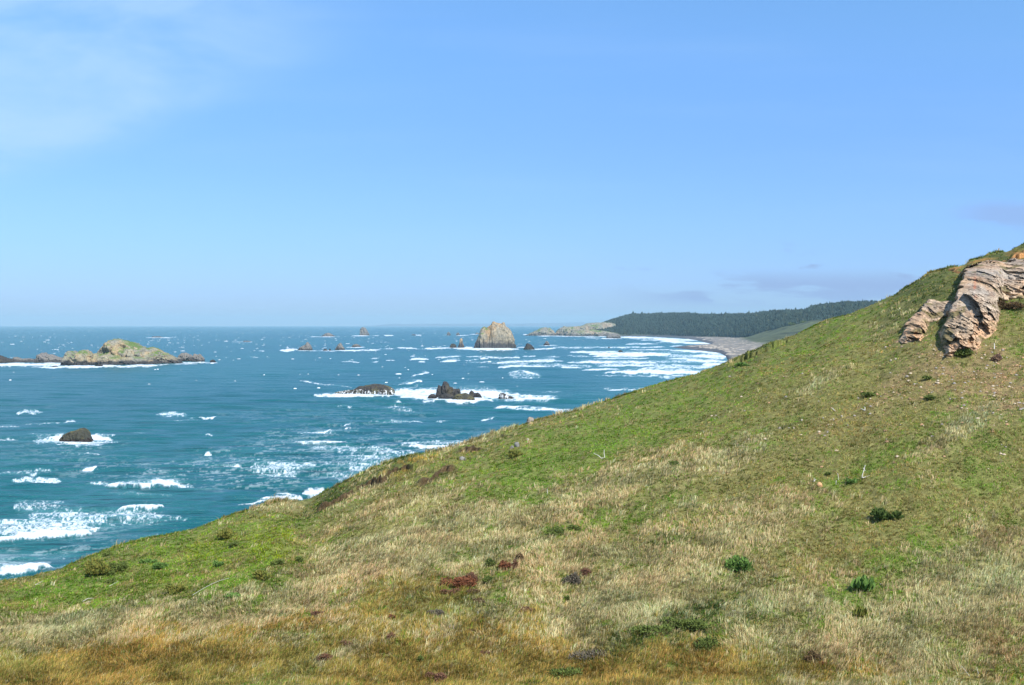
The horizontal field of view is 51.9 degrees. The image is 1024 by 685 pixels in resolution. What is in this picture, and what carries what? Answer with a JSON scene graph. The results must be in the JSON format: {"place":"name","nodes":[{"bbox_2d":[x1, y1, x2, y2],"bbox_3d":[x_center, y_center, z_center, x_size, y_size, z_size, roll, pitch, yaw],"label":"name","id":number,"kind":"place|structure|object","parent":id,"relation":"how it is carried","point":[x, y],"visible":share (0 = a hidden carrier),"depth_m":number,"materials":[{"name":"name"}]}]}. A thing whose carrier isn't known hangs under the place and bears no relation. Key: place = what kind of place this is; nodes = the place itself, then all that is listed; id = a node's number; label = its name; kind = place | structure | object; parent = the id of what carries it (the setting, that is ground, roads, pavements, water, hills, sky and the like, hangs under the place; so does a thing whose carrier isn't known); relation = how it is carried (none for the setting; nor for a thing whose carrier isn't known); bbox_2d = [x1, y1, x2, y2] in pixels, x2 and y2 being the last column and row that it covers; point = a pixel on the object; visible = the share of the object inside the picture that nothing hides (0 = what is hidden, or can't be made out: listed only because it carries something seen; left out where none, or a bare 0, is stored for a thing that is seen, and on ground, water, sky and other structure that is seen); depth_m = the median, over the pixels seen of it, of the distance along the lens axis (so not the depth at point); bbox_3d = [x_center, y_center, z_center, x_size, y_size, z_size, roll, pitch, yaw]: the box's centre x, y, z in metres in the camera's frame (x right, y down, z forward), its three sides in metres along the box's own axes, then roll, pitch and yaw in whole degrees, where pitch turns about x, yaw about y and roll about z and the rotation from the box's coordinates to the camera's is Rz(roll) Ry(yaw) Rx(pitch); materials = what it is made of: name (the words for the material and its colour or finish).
{"place":"outdoors","nodes":[
{"label":"outdoors","id":0,"kind":"place"},
{"bbox_2d":[0,326,726,579],"bbox_3d":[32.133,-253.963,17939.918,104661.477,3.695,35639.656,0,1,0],"label":"sea","id":1,"kind":"structure","parent":0,"point":[176,447],"depth_m":622.82,"materials":[{"name":"liquid"}]},
{"bbox_2d":[0,355,14,362],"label":"sea rock","id":2,"kind":"object","parent":1,"relation":"in","point":[3,359],"visible":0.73,"depth_m":1376.12,"materials":[{"name":"grey stone"}]},
{"bbox_2d":[12,357,34,361],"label":"sea rock","id":3,"kind":"object","parent":1,"relation":"in","point":[16,359],"visible":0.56,"depth_m":1409.97,"materials":[{"name":"grey stone"}]},
{"bbox_2d":[33,352,61,362],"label":"sea rock","id":4,"kind":"object","parent":1,"relation":"in","point":[45,357],"visible":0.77,"depth_m":1388.60,"materials":[{"name":"grey stone"}]},
{"bbox_2d":[59,428,93,441],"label":"boulder","id":5,"kind":"object","parent":1,"relation":"in","point":[81,435],"visible":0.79,"depth_m":450.56,"materials":[{"name":"grey stone"}]},
{"bbox_2d":[60,350,101,364],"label":"sea rock","id":6,"kind":"object","parent":1,"relation":"in","point":[84,357],"visible":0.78,"depth_m":1304.08,"materials":[{"name":"beige stone"}]},
{"bbox_2d":[97,339,182,364],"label":"rock island","id":7,"kind":"object","parent":1,"relation":"in","point":[118,352],"visible":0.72,"depth_m":1345.01,"materials":[{"name":"green stone"}]},
{"bbox_2d":[177,353,191,360],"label":"sea rock","id":8,"kind":"object","parent":1,"relation":"in","point":[184,356],"visible":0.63,"depth_m":1439.21,"materials":[{"name":"grey stone"}]},
{"bbox_2d":[191,354,204,361],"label":"sea rock","id":9,"kind":"object","parent":1,"relation":"in","point":[198,358],"visible":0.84,"depth_m":1418.13,"materials":[{"name":"grey stone"}]},
{"bbox_2d":[298,342,312,349],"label":"sea stack","id":10,"kind":"object","parent":1,"relation":"in","point":[307,346],"visible":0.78,"depth_m":2064.11,"materials":[{"name":"grey stone"}]},
{"bbox_2d":[1,327,662,388],"bbox_3d":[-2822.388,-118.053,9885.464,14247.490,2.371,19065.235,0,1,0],"label":"whitecaps","id":11,"kind":"object","parent":1,"relation":"on","point":[353,351],"visible":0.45,"depth_m":2285.49,"materials":[{"name":"liquid"}]},
{"bbox_2d":[335,343,344,349],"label":"sea stack","id":12,"kind":"object","parent":1,"relation":"in","point":[339,346],"visible":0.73,"depth_m":2085.51,"materials":[{"name":"grey stone"}]},
{"bbox_2d":[360,327,368,334],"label":"sea stack","id":13,"kind":"object","parent":1,"relation":"in","point":[363,331],"visible":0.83,"depth_m":4934.45,"materials":[{"name":"grey stone"}]},
{"bbox_2d":[335,384,394,394],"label":"reef rock","id":14,"kind":"object","parent":1,"relation":"in","point":[381,389],"visible":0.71,"depth_m":754.03,"materials":[{"name":"grey stone"}]},
{"bbox_2d":[428,394,436,398],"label":"sea rock","id":15,"kind":"object","parent":1,"relation":"in","point":[432,396],"visible":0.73,"depth_m":707.74,"materials":[{"name":"grey stone"}]},
{"bbox_2d":[436,381,460,398],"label":"sea rock","id":16,"kind":"object","parent":1,"relation":"in","point":[445,390],"visible":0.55,"depth_m":720.89,"materials":[{"name":"grey stone"}]},
{"bbox_2d":[457,338,464,347],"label":"rock pillar","id":17,"kind":"object","parent":1,"relation":"in","point":[461,345],"visible":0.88,"depth_m":2280.18,"materials":[{"name":"grey stone"}]},
{"bbox_2d":[453,393,474,399],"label":"sea rock","id":18,"kind":"object","parent":1,"relation":"in","point":[464,396],"visible":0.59,"depth_m":688.68,"materials":[{"name":"stone"}]},
{"bbox_2d":[469,390,481,397],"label":"sea rock","id":19,"kind":"object","parent":1,"relation":"in","point":[474,395],"visible":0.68,"depth_m":721.37,"materials":[{"name":"grey stone"}]},
{"bbox_2d":[474,321,515,347],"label":"sea stack","id":20,"kind":"object","parent":1,"relation":"in","point":[495,335],"visible":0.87,"depth_m":2252.72,"materials":[{"name":"grey stone"}]},
{"bbox_2d":[498,393,514,398],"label":"sea rock","id":21,"kind":"object","parent":1,"relation":"in","point":[503,396],"visible":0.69,"depth_m":708.30,"materials":[{"name":"grey stone"}]},
{"bbox_2d":[523,343,534,349],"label":"sea rock","id":22,"kind":"object","parent":1,"relation":"in","point":[528,346],"visible":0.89,"depth_m":2107.63,"materials":[{"name":"grey stone"}]},
{"bbox_2d":[524,327,556,335],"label":"rocky islet","id":23,"kind":"object","parent":1,"relation":"in","point":[544,331],"visible":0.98,"depth_m":4816.32,"materials":[{"name":"grey stone"}]},
{"bbox_2d":[606,333,620,337],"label":"sea rock","id":24,"kind":"object","parent":1,"relation":"in","point":[614,335],"visible":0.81,"depth_m":3858.92,"materials":[{"name":"grey stone"}]},
{"bbox_2d":[374,322,600,325],"bbox_3d":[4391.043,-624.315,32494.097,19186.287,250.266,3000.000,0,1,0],"label":"hills","id":25,"kind":"structure","parent":0,"point":[535,324],"depth_m":31476.25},
{"bbox_2d":[0,243,1023,684],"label":"hillside","id":26,"kind":"structure","parent":0,"point":[790,383],"depth_m":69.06,"materials":[{"name":"green plant"}]},
{"bbox_2d":[85,557,111,574],"bbox_3d":[-25.731,13.922,65.340,1.808,1.050,1.865,0,1,0],"label":"shrub","id":27,"kind":"object","parent":26,"relation":"on","point":[96,566],"visible":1,"depth_m":64.92,"materials":[{"name":"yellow plant"}]},
{"bbox_2d":[101,551,112,556],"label":"shrub","id":28,"kind":"object","parent":26,"relation":"on","point":[106,553],"visible":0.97,"depth_m":72.86,"materials":[{"name":"green plant"}]},
{"bbox_2d":[104,578,116,583],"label":"shrub","id":29,"kind":"object","parent":26,"relation":"on","point":[111,580],"visible":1,"depth_m":63.19,"materials":[{"name":"green plant"}]},
{"bbox_2d":[106,571,114,575],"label":"shrub","id":30,"kind":"object","parent":26,"relation":"on","point":[111,573],"visible":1,"depth_m":65.05,"materials":[{"name":"green plant"}]},
{"bbox_2d":[108,561,128,570],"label":"shrub","id":31,"kind":"object","parent":26,"relation":"on","point":[117,566],"visible":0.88,"depth_m":66.01,"materials":[{"name":"green plant"}]},
{"bbox_2d":[138,558,157,563],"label":"shrub","id":32,"kind":"object","parent":26,"relation":"on","point":[147,560],"visible":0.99,"depth_m":67.57,"materials":[{"name":"green plant"}]},
{"bbox_2d":[151,561,168,569],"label":"shrub","id":33,"kind":"object","parent":26,"relation":"on","point":[158,565],"visible":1,"depth_m":66.32,"materials":[{"name":"green plant"}]},
{"bbox_2d":[163,582,187,594],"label":"shrub","id":34,"kind":"object","parent":26,"relation":"on","point":[177,588],"visible":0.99,"depth_m":59.05,"materials":[{"name":"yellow plant"}]},
{"bbox_2d":[212,560,224,565],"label":"shrub","id":35,"kind":"object","parent":26,"relation":"on","point":[217,563],"visible":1,"depth_m":64.73,"materials":[{"name":"green plant"}]},
{"bbox_2d":[216,528,234,538],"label":"shrub","id":36,"kind":"object","parent":26,"relation":"on","point":[228,533],"visible":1,"depth_m":71.83,"materials":[{"name":"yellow plant"}]},
{"bbox_2d":[224,592,241,598],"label":"shrub","id":37,"kind":"object","parent":26,"relation":"on","point":[233,594],"visible":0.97,"depth_m":55.15,"materials":[{"name":"green plant"}]},
{"bbox_2d":[228,540,239,546],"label":"shrub","id":38,"kind":"object","parent":26,"relation":"on","point":[234,543],"visible":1,"depth_m":69.21,"materials":[{"name":"green plant"}]},
{"bbox_2d":[252,569,270,580],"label":"shrub","id":39,"kind":"object","parent":26,"relation":"on","point":[261,575],"visible":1,"depth_m":58.76,"materials":[{"name":"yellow plant"}]},
{"bbox_2d":[270,559,284,564],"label":"shrub","id":40,"kind":"object","parent":26,"relation":"on","point":[277,561],"visible":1,"depth_m":62.14,"materials":[{"name":"green plant"}]},
{"bbox_2d":[294,555,304,562],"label":"shrub","id":41,"kind":"object","parent":26,"relation":"on","point":[299,558],"visible":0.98,"depth_m":65.36,"materials":[{"name":"green plant"}]},
{"bbox_2d":[311,610,324,614],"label":"shrub","id":42,"kind":"object","parent":26,"relation":"on","point":[315,612],"visible":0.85,"depth_m":52.93,"materials":[{"name":"brown plant"}]},
{"bbox_2d":[316,653,332,660],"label":"shrub","id":43,"kind":"object","parent":26,"relation":"on","point":[326,656],"visible":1,"depth_m":46.30,"materials":[{"name":"brown plant"}]},
{"bbox_2d":[340,640,353,645],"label":"shrub","id":44,"kind":"object","parent":26,"relation":"on","point":[346,643],"visible":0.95,"depth_m":47.80,"materials":[{"name":"brown plant"}]},
{"bbox_2d":[386,632,395,637],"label":"shrub","id":45,"kind":"object","parent":26,"relation":"on","point":[390,634],"visible":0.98,"depth_m":48.70,"materials":[{"name":"brown plant"}]},
{"bbox_2d":[425,671,446,681],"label":"shrub","id":46,"kind":"object","parent":26,"relation":"on","point":[440,676],"visible":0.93,"depth_m":44.46,"materials":[{"name":"brown plant"}]},
{"bbox_2d":[426,609,445,615],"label":"shrub","id":47,"kind":"object","parent":26,"relation":"on","point":[438,611],"visible":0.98,"depth_m":50.77,"materials":[{"name":"plant"}]},
{"bbox_2d":[440,588,463,594],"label":"shrub","id":48,"kind":"object","parent":26,"relation":"on","point":[448,591],"visible":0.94,"depth_m":54.04,"materials":[{"name":"brown plant"}]},
{"bbox_2d":[440,575,476,587],"bbox_3d":[-2.861,12.587,55.278,2.119,0.762,1.271,0,1,0],"label":"shrub","id":49,"kind":"object","parent":26,"relation":"on","point":[463,580],"visible":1,"depth_m":55.23,"materials":[{"name":"brown plant"}]},
{"bbox_2d":[465,572,478,581],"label":"shrub","id":50,"kind":"object","parent":26,"relation":"on","point":[473,574],"visible":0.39,"depth_m":56.67,"materials":[{"name":"brown plant"}]},
{"bbox_2d":[464,588,479,593],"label":"shrub","id":51,"kind":"object","parent":26,"relation":"on","point":[472,590],"visible":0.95,"depth_m":53.75,"materials":[{"name":"brown plant"}]},
{"bbox_2d":[472,597,484,602],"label":"shrub","id":52,"kind":"object","parent":26,"relation":"on","point":[478,599],"visible":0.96,"depth_m":52.12,"materials":[{"name":"brown plant"}]},
{"bbox_2d":[480,649,491,655],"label":"shrub","id":53,"kind":"object","parent":26,"relation":"on","point":[483,651],"visible":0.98,"depth_m":46.68,"materials":[{"name":"brown plant"}]},
{"bbox_2d":[482,574,494,582],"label":"shrub","id":54,"kind":"object","parent":26,"relation":"on","point":[486,578],"visible":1,"depth_m":55.95,"materials":[{"name":"green plant"}]},
{"bbox_2d":[485,557,495,565],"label":"shrub","id":55,"kind":"object","parent":26,"relation":"on","point":[489,561],"visible":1,"depth_m":58.67,"materials":[{"name":"green plant"}]},
{"bbox_2d":[498,560,512,569],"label":"shrub","id":56,"kind":"object","parent":26,"relation":"on","point":[506,564],"visible":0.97,"depth_m":57.85,"materials":[{"name":"brown plant"}]},
{"bbox_2d":[509,559,519,569],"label":"shrub","id":57,"kind":"object","parent":26,"relation":"on","point":[514,563],"visible":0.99,"depth_m":57.67,"materials":[{"name":"brown plant"}]},
{"bbox_2d":[507,449,522,457],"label":"shrub","id":58,"kind":"object","parent":26,"relation":"on","point":[514,453],"visible":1,"depth_m":83.49,"materials":[{"name":"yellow plant"}]},
{"bbox_2d":[515,552,524,559],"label":"shrub","id":59,"kind":"object","parent":26,"relation":"on","point":[519,555],"visible":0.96,"depth_m":58.68,"materials":[{"name":"brown plant"}]},
{"bbox_2d":[518,606,534,612],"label":"shrub","id":60,"kind":"object","parent":26,"relation":"on","point":[528,609],"visible":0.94,"depth_m":51.07,"materials":[{"name":"brown plant"}]},
{"bbox_2d":[526,417,533,422],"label":"crest rock","id":61,"kind":"object","parent":26,"relation":"on","point":[529,419],"visible":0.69,"depth_m":110.67,"materials":[{"name":"stone"}]},
{"bbox_2d":[546,526,564,536],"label":"shrub","id":62,"kind":"object","parent":26,"relation":"on","point":[554,530],"visible":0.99,"depth_m":62.67,"materials":[{"name":"green plant"}]},
{"bbox_2d":[546,666,582,676],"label":"bramble","id":63,"kind":"object","parent":26,"relation":"on","point":[567,671],"visible":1,"depth_m":44.66,"materials":[{"name":"green plant"}]},
{"bbox_2d":[562,571,581,584],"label":"shrub","id":64,"kind":"object","parent":26,"relation":"on","point":[574,578],"visible":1,"depth_m":54.90,"materials":[{"name":"grey plant"}]},
{"bbox_2d":[566,524,580,529],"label":"shrub","id":65,"kind":"object","parent":26,"relation":"on","point":[569,527],"visible":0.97,"depth_m":63.74,"materials":[{"name":"green plant"}]},
{"bbox_2d":[580,567,591,575],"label":"shrub","id":66,"kind":"object","parent":26,"relation":"on","point":[584,570],"visible":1,"depth_m":55.84,"materials":[{"name":"brown plant"}]},
{"bbox_2d":[566,648,610,659],"bbox_3d":[3.394,13.683,46.226,2.310,0.477,1.492,0,1,-24],"label":"bramble","id":67,"kind":"object","parent":26,"relation":"on","point":[592,651],"visible":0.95,"depth_m":46.05,"materials":[{"name":"plant"}]},
{"bbox_2d":[629,623,674,634],"bbox_3d":[6.347,12.969,47.608,2.110,0.514,1.301,0,1,0],"label":"bramble","id":68,"kind":"object","parent":26,"relation":"on","point":[650,628],"visible":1,"depth_m":47.49,"materials":[{"name":"green plant"}]},
{"bbox_2d":[660,615,710,631],"bbox_3d":[7.931,12.895,48.317,2.331,0.682,1.306,0,1,0],"label":"bramble","id":69,"kind":"object","parent":26,"relation":"on","point":[692,622],"visible":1,"depth_m":48.14,"materials":[{"name":"green plant"}]},
{"bbox_2d":[692,635,723,650],"bbox_3d":[8.664,13.309,46.673,1.444,0.623,1.207,0,1,0],"label":"bramble","id":70,"kind":"object","parent":26,"relation":"on","point":[708,640],"visible":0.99,"depth_m":46.50,"materials":[{"name":"green plant"}]},
{"bbox_2d":[724,555,754,572],"bbox_3d":[11.882,11.591,55.102,1.526,1.006,1.222,0,1,0],"label":"leafy plant","id":71,"kind":"object","parent":26,"relation":"on","point":[738,563],"visible":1,"depth_m":54.86,"materials":[{"name":"green plant"}]},
{"bbox_2d":[735,362,749,365],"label":"shrub","id":72,"kind":"object","parent":26,"relation":"on","point":[741,364],"visible":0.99,"depth_m":101.00,"materials":[{"name":"green plant"}]},
{"bbox_2d":[804,649,821,661],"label":"shrub","id":73,"kind":"object","parent":26,"relation":"on","point":[810,657],"visible":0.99,"depth_m":45.86,"materials":[{"name":"brown plant"}]},
{"bbox_2d":[843,478,858,482],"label":"shrub","id":74,"kind":"object","parent":26,"relation":"on","point":[855,480],"visible":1,"depth_m":64.22,"materials":[{"name":"green plant"}]},
{"bbox_2d":[852,606,866,616],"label":"grass tussock","id":75,"kind":"object","parent":26,"relation":"on","point":[859,611],"depth_m":49.61,"materials":[{"name":"plant"}]},
{"bbox_2d":[849,574,875,590],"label":"leafy plant","id":76,"kind":"object","parent":26,"relation":"on","point":[863,582],"depth_m":51.93,"materials":[{"name":"green plant"}]},
{"bbox_2d":[711,337,1023,468],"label":"loose stones","id":77,"kind":"object","parent":26,"relation":"on","point":[933,391],"visible":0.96,"depth_m":76.40,"materials":[{"name":"grey stone"}]},
{"bbox_2d":[857,391,879,396],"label":"shrub","id":78,"kind":"object","parent":26,"relation":"on","point":[867,394],"visible":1,"depth_m":78.34,"materials":[{"name":"green plant"}]},
{"bbox_2d":[869,507,904,519],"bbox_3d":[21.093,9.657,59.233,1.767,0.835,1.375,0,1,0],"label":"shrub","id":79,"kind":"object","parent":26,"relation":"on","point":[881,513],"visible":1,"depth_m":58.99,"materials":[{"name":"green plant"}]},
{"bbox_2d":[896,297,955,346],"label":"rock outcrop","id":80,"kind":"object","parent":26,"relation":"on","point":[916,325],"visible":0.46,"depth_m":93.96,"materials":[{"name":"stone"}]},
{"bbox_2d":[921,375,932,379],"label":"shrub","id":81,"kind":"object","parent":26,"relation":"on","point":[927,377],"visible":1,"depth_m":79.02,"materials":[{"name":"green plant"}]},
{"bbox_2d":[923,394,936,399],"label":"shrub","id":82,"kind":"object","parent":26,"relation":"on","point":[930,396],"visible":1,"depth_m":75.08,"materials":[{"name":"green plant"}]},
{"bbox_2d":[954,348,973,355],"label":"shrub","id":83,"kind":"object","parent":26,"relation":"on","point":[965,352],"visible":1,"depth_m":81.76,"materials":[{"name":"green plant"}]},
{"bbox_2d":[938,258,1023,357],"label":"rock outcrop","id":84,"kind":"object","parent":26,"relation":"on","point":[973,312],"visible":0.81,"depth_m":91.37,"materials":[{"name":"stone"}]},
{"bbox_2d":[990,353,1002,361],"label":"earth mound","id":85,"kind":"object","parent":26,"relation":"on","point":[996,357],"visible":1,"depth_m":80.19,"materials":[{"name":"brown soil"}]},
{"bbox_2d":[997,300,1023,309],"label":"shrub","id":86,"kind":"object","parent":26,"relation":"on","point":[1009,305],"visible":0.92,"depth_m":91.22,"materials":[{"name":"plant"}]},
{"bbox_2d":[0,0,1023,325],"label":"sky","id":87,"kind":"structure","parent":0,"point":[163,162],"materials":[{"name":"blue"}]},
{"bbox_2d":[555,322,615,335],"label":"headland","id":88,"kind":"structure","parent":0,"point":[585,329],"depth_m":4815.13,"materials":[{"name":"grey stone"}]},
{"bbox_2d":[588,320,822,359],"bbox_3d":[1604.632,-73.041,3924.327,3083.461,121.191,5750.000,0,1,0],"label":"terrain","id":89,"kind":"structure","parent":0,"point":[765,337],"depth_m":2720.38,"materials":[{"name":"grey sand"}]},
{"bbox_2d":[690,337,764,354],"bbox_3d":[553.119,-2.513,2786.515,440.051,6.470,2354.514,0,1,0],"label":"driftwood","id":90,"kind":"object","parent":89,"relation":"on","point":[719,348],"visible":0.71,"depth_m":2168.67,"materials":[{"name":"wood"}]},
{"bbox_2d":[594,299,882,337],"bbox_3d":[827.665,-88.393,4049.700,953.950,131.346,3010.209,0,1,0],"label":"forest","id":91,"kind":"object","parent":89,"relation":"on","point":[740,324],"visible":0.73,"depth_m":4023.26,"materials":[{"name":"green plant"}]}
]}

